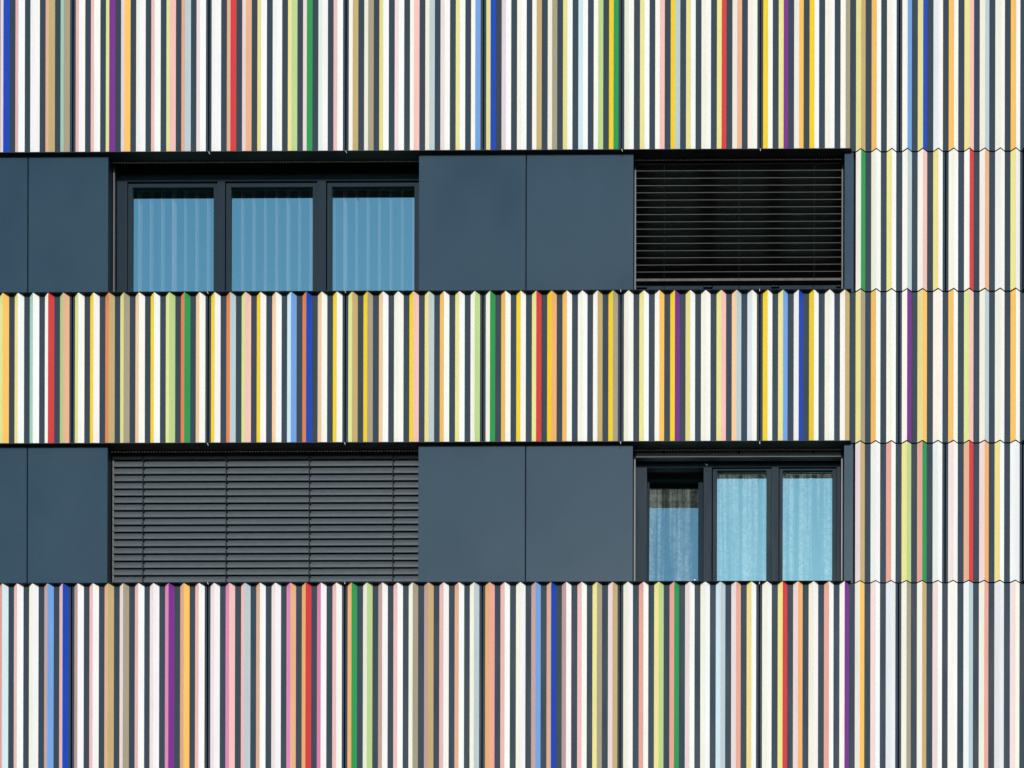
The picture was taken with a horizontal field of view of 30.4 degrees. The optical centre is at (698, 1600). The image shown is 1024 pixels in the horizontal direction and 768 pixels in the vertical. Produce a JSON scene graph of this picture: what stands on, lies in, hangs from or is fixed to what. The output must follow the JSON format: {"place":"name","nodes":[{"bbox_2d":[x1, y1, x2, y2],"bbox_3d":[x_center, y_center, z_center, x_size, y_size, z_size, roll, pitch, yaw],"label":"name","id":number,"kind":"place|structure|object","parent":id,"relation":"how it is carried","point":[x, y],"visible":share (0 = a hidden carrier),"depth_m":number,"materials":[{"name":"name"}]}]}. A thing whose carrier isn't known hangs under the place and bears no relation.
{"place":"outdoors","nodes":[
{"label":"outdoors","id":0,"kind":"place"},
{"bbox_2d":[0,0,1023,767],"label":"apartment building","id":1,"kind":"structure","parent":0,"point":[316,226],"depth_m":18.69,"materials":[{"name":"multicoloured metal"}]},
{"bbox_2d":[113,452,417,581],"bbox_3d":[-4.367,-10.928,18.884,3.096,1.458,0.081,0,0,0],"label":"venetian blind","id":2,"kind":"object","parent":1,"relation":"attached to","point":[134,550],"visible":1,"depth_m":18.86,"materials":[{"name":"metal"}]},
{"bbox_2d":[115,466,417,575],"bbox_3d":[-4.358,-10.842,18.985,3.142,1.343,0.085,0,0,0],"label":"window","id":3,"kind":"structure","parent":1,"relation":"in","point":[286,466],"depth_m":18.98,"materials":[{"name":"glass"}]},
{"bbox_2d":[116,174,418,291],"bbox_3d":[-4.355,-13.765,18.988,3.136,1.371,0.085,0,0,0],"label":"window","id":4,"kind":"structure","parent":1,"relation":"in","point":[271,232],"depth_m":18.98,"materials":[{"name":"blue glass"}]},
{"bbox_2d":[633,462,840,580],"bbox_3d":[0.395,-10.836,19.007,2.115,1.349,0.231,0,0,0],"label":"window","id":5,"kind":"structure","parent":1,"relation":"in","point":[773,521],"depth_m":18.94,"materials":[{"name":"blue glass"}]},
{"bbox_2d":[634,172,840,288],"bbox_3d":[0.400,-13.758,18.947,2.115,1.375,0.085,0,0,0],"label":"window","id":6,"kind":"structure","parent":1,"relation":"in","point":[747,286],"depth_m":18.92,"materials":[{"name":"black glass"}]},
{"bbox_2d":[636,451,840,460],"bbox_3d":[0.395,-11.572,18.828,2.065,0.157,0.074,0,0,0],"label":"venetian blind","id":7,"kind":"object","parent":1,"relation":"attached to","point":[738,455],"visible":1,"depth_m":18.80,"materials":[{"name":"metal"}]},
{"bbox_2d":[636,161,841,286],"bbox_3d":[0.400,-13.914,18.839,2.065,1.294,0.096,0,0,0],"label":"venetian blind","id":8,"kind":"object","parent":1,"relation":"attached to","point":[721,224],"visible":1,"depth_m":18.84,"materials":[{"name":"metal"}]}
]}

